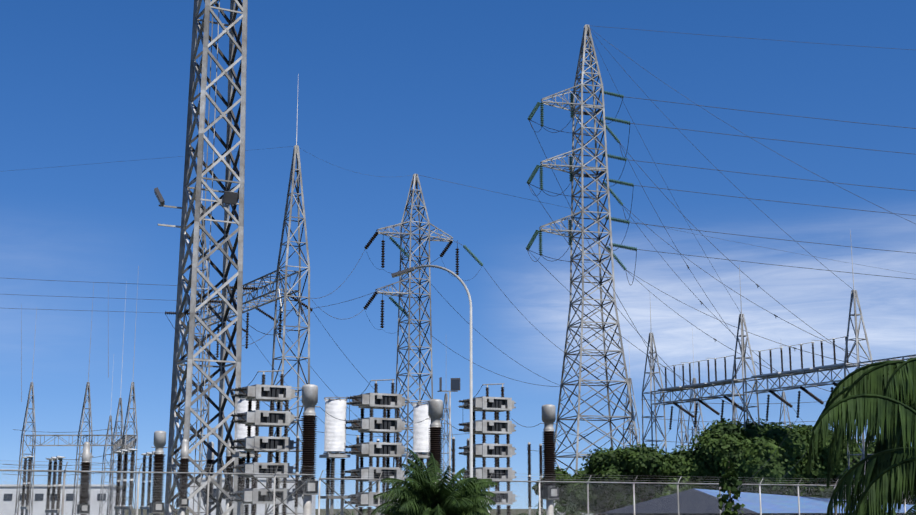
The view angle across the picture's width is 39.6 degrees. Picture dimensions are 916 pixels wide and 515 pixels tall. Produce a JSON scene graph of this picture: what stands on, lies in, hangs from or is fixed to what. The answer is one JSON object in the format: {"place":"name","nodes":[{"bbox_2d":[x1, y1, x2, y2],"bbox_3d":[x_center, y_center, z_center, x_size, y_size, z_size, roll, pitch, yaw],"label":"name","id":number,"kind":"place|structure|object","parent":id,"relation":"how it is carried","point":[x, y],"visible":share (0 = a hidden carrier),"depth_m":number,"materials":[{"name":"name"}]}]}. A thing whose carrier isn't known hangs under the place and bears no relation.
{"place":"outdoors","nodes":[
{"label":"outdoors","id":0,"kind":"place"},
{"bbox_2d":[15,266,138,514],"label":"gantry","id":1,"kind":"object","parent":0,"point":[122,442],"visible":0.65,"depth_m":149.32,"materials":[{"name":"metal"}]},
{"bbox_2d":[0,478,591,514],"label":"buildings","id":2,"kind":"structure","parent":0,"point":[68,503],"depth_m":324.05,"materials":[{"name":"grey"}]},
{"bbox_2d":[125,509,545,514],"bbox_3d":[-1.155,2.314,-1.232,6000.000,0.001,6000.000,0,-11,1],"label":"ground","id":3,"kind":"structure","parent":0,"point":[515,511],"depth_m":876.11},
{"bbox_2d":[20,456,33,514],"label":"disconnector","id":4,"kind":"object","parent":3,"relation":"on","point":[22,507],"visible":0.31,"depth_m":87.98,"materials":[{"name":"metal"}]},
{"bbox_2d":[45,456,64,514],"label":"disconnector","id":5,"kind":"object","parent":3,"relation":"on","point":[60,461],"visible":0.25,"depth_m":78.32,"materials":[{"name":"metal"}]},
{"bbox_2d":[77,442,93,514],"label":"transformer","id":6,"kind":"object","parent":3,"relation":"on","point":[86,456],"visible":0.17,"depth_m":70.36,"materials":[{"name":"ceramic"}]},
{"bbox_2d":[114,448,137,514],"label":"disconnector","id":7,"kind":"object","parent":3,"relation":"on","point":[125,466],"visible":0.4,"depth_m":74.34,"materials":[{"name":"metal"}]},
{"bbox_2d":[140,451,154,514],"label":"disconnector","id":8,"kind":"object","parent":3,"relation":"on","point":[149,454],"visible":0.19,"depth_m":86.57,"materials":[{"name":"metal"}]},
{"bbox_2d":[149,431,167,514],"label":"transformer","id":9,"kind":"object","parent":3,"relation":"on","point":[159,441],"visible":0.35,"depth_m":68.36,"materials":[{"name":"ceramic"}]},
{"bbox_2d":[176,439,190,514],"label":"transformer","id":10,"kind":"object","parent":3,"relation":"on","point":[182,501],"visible":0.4,"depth_m":72.28,"materials":[{"name":"ceramic"}]},
{"bbox_2d":[154,0,247,514],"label":"lattice mast","id":11,"kind":"object","parent":3,"relation":"on","point":[229,197],"visible":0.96,"depth_m":77.34,"materials":[{"name":"metal"}]},
{"bbox_2d":[203,442,214,514],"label":"transformer","id":12,"kind":"object","parent":3,"relation":"on","point":[210,454],"visible":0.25,"depth_m":78.28,"materials":[{"name":"metal"}]},
{"bbox_2d":[223,440,230,514],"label":"transformer","id":13,"kind":"object","parent":3,"relation":"on","point":[228,454],"visible":0.27,"depth_m":82.18,"materials":[{"name":"metal"}]},
{"bbox_2d":[165,97,312,514],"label":"gantry","id":14,"kind":"object","parent":3,"relation":"on","point":[292,181],"visible":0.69,"depth_m":91.14,"materials":[{"name":"metal"}]},
{"bbox_2d":[230,397,260,514],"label":"reactor","id":15,"kind":"object","parent":3,"relation":"on","point":[242,407],"visible":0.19,"depth_m":69.47,"materials":[{"name":"metal"}]},
{"bbox_2d":[227,370,297,514],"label":"capacitor rack","id":16,"kind":"object","parent":3,"relation":"on","point":[257,418],"visible":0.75,"depth_m":64.26,"materials":[{"name":"metal"}]},
{"bbox_2d":[297,384,319,514],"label":"current transformer","id":17,"kind":"object","parent":3,"relation":"on","point":[309,400],"visible":0.94,"depth_m":63.49,"materials":[{"name":"ceramic"}]},
{"bbox_2d":[319,397,350,514],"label":"reactor","id":18,"kind":"object","parent":3,"relation":"on","point":[335,439],"visible":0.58,"depth_m":67.39,"materials":[{"name":"white paint"},{"name":"brown porcelain"},{"name":"steel"}]},
{"bbox_2d":[333,508,373,514],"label":"shrub","id":19,"kind":"object","parent":3,"relation":"on","point":[352,512],"depth_m":107.13,"materials":[{"name":"green plant"}]},
{"bbox_2d":[344,379,406,514],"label":"capacitor rack","id":20,"kind":"object","parent":3,"relation":"on","point":[384,449],"visible":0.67,"depth_m":67.60,"materials":[{"name":"metal"}]},
{"bbox_2d":[228,435,542,514],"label":"post insulators","id":21,"kind":"object","parent":3,"relation":"on","point":[297,449],"visible":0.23,"depth_m":83.89,"materials":[{"name":"ceramic"}]},
{"bbox_2d":[408,402,430,472],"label":"reactor","id":22,"kind":"object","parent":3,"relation":"on","point":[421,444],"visible":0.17,"depth_m":73.27,"materials":[{"name":"metal"}]},
{"bbox_2d":[363,174,482,486],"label":"pylon","id":23,"kind":"object","parent":3,"relation":"on","point":[414,181],"visible":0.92,"depth_m":108.45,"materials":[{"name":"grey metal"}]},
{"bbox_2d":[3,26,915,481],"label":"conductors","id":24,"kind":"object","parent":23,"relation":"attached to","point":[559,282],"visible":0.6,"depth_m":107.09,"materials":[{"name":"grey"}]},
{"bbox_2d":[391,265,472,481],"bbox_3d":[-1.215,7.120,58.984,3.880,13.817,0.400,0,-11,1],"label":"street lamp","id":25,"kind":"object","parent":3,"relation":"on","point":[402,272],"visible":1,"depth_m":59.47,"materials":[{"name":"metal"}]},
{"bbox_2d":[371,448,497,514],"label":"palm","id":26,"kind":"object","parent":3,"relation":"on","point":[427,493],"visible":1,"depth_m":52.57,"materials":[{"name":"green plant"}]},
{"bbox_2d":[427,399,444,479],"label":"current transformer","id":27,"kind":"object","parent":3,"relation":"on","point":[435,410],"visible":0.65,"depth_m":70.47,"materials":[{"name":"ceramic"}]},
{"bbox_2d":[437,377,459,489],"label":"flood pole","id":28,"kind":"object","parent":3,"relation":"on","point":[455,383],"visible":0.9,"depth_m":80.95,"materials":[{"name":"metal"}]},
{"bbox_2d":[458,383,516,514],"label":"capacitor rack","id":29,"kind":"object","parent":3,"relation":"on","point":[496,427],"visible":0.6,"depth_m":70.96,"materials":[{"name":"metal"}]},
{"bbox_2d":[518,499,566,514],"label":"shrub","id":30,"kind":"object","parent":3,"relation":"on","point":[537,512],"depth_m":80.99,"materials":[{"name":"green plant"}]},
{"bbox_2d":[540,404,558,514],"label":"current transformer","id":31,"kind":"object","parent":3,"relation":"on","point":[548,417],"visible":0.92,"depth_m":74.02,"materials":[{"name":"ceramic"}]},
{"bbox_2d":[532,466,587,514],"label":"tree","id":32,"kind":"object","parent":3,"relation":"on","point":[577,475],"visible":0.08,"depth_m":95.96,"materials":[{"name":"green plant"}]},
{"bbox_2d":[544,499,594,514],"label":"shrub","id":33,"kind":"object","parent":3,"relation":"on","point":[570,508],"depth_m":83.40,"materials":[{"name":"green plant"}]},
{"bbox_2d":[526,24,638,514],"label":"pylon","id":34,"kind":"object","parent":3,"relation":"on","point":[571,166],"visible":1,"depth_m":111.30,"materials":[{"name":"metal"}]},
{"bbox_2d":[565,471,639,514],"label":"tree","id":35,"kind":"object","parent":3,"relation":"on","point":[584,477],"visible":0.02,"depth_m":93.01,"materials":[{"name":"green plant"}]},
{"bbox_2d":[441,330,791,482],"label":"gantry","id":36,"kind":"object","parent":3,"relation":"on","point":[696,429],"visible":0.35,"depth_m":165.18,"materials":[{"name":"metal"}]},
{"bbox_2d":[581,443,677,509],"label":"tree","id":37,"kind":"object","parent":3,"relation":"on","point":[631,461],"visible":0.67,"depth_m":91.79,"materials":[{"name":"green plant"}]},
{"bbox_2d":[648,450,720,498],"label":"tree","id":38,"kind":"object","parent":3,"relation":"on","point":[682,466],"visible":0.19,"depth_m":92.09,"materials":[{"name":"green plant"}]},
{"bbox_2d":[668,432,766,491],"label":"tree","id":39,"kind":"object","parent":3,"relation":"on","point":[734,445],"visible":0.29,"depth_m":90.86,"materials":[{"name":"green plant"}]},
{"bbox_2d":[717,459,744,514],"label":"sapling","id":40,"kind":"object","parent":3,"relation":"on","point":[732,483],"visible":1,"depth_m":57.94,"materials":[{"name":"green plant"}]},
{"bbox_2d":[709,441,786,494],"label":"tree","id":41,"kind":"object","parent":3,"relation":"on","point":[721,453],"visible":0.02,"depth_m":90.47,"materials":[{"name":"green plant"}]},
{"bbox_2d":[688,418,818,494],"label":"tree","id":42,"kind":"object","parent":3,"relation":"on","point":[779,464],"visible":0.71,"depth_m":90.05,"materials":[{"name":"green plant"}]},
{"bbox_2d":[603,488,914,514],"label":"blue roof building","id":43,"kind":"structure","parent":3,"relation":"on","point":[694,496],"depth_m":78.13,"materials":[{"name":"metal"}]},
{"bbox_2d":[642,231,915,497],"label":"gantry switch row","id":44,"kind":"object","parent":3,"relation":"on","point":[845,365],"visible":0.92,"depth_m":95.07,"materials":[{"name":"metal"}]},
{"bbox_2d":[781,425,858,496],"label":"tree","id":45,"kind":"object","parent":3,"relation":"on","point":[823,452],"visible":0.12,"depth_m":90.98,"materials":[{"name":"green plant"}]},
{"bbox_2d":[795,439,905,499],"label":"tree","id":46,"kind":"object","parent":3,"relation":"on","point":[818,469],"visible":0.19,"depth_m":90.65,"materials":[{"name":"green plant"}]},
{"bbox_2d":[807,357,915,514],"bbox_3d":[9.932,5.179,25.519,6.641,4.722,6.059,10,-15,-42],"label":"palm","id":47,"kind":"object","parent":3,"relation":"on","point":[889,480],"visible":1,"depth_m":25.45,"materials":[{"name":"green plant"}]},
{"bbox_2d":[0,0,915,508],"label":"sky","id":48,"kind":"structure","parent":0,"point":[446,90],"materials":[{"name":"blue"}]},
{"bbox_2d":[763,422,846,433],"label":"tree","id":49,"kind":"object","parent":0,"point":[800,425],"depth_m":97.27,"materials":[{"name":"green plant"}]},
{"bbox_2d":[833,501,915,514],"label":"shrub","id":50,"kind":"object","parent":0,"point":[910,509],"visible":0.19,"depth_m":37.86,"materials":[{"name":"green plant"}]},
{"bbox_2d":[887,490,915,504],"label":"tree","id":51,"kind":"object","parent":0,"point":[913,500],"depth_m":93.52,"materials":[{"name":"green plant"}]},
{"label":"boundary wall","id":52,"kind":"object","parent":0,"visible":0},
{"bbox_2d":[0,461,915,514],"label":"chainlink fence","id":53,"kind":"object","parent":52,"relation":"on","point":[312,475],"visible":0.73,"depth_m":56.69,"materials":[{"name":"grey metal"}]}
]}

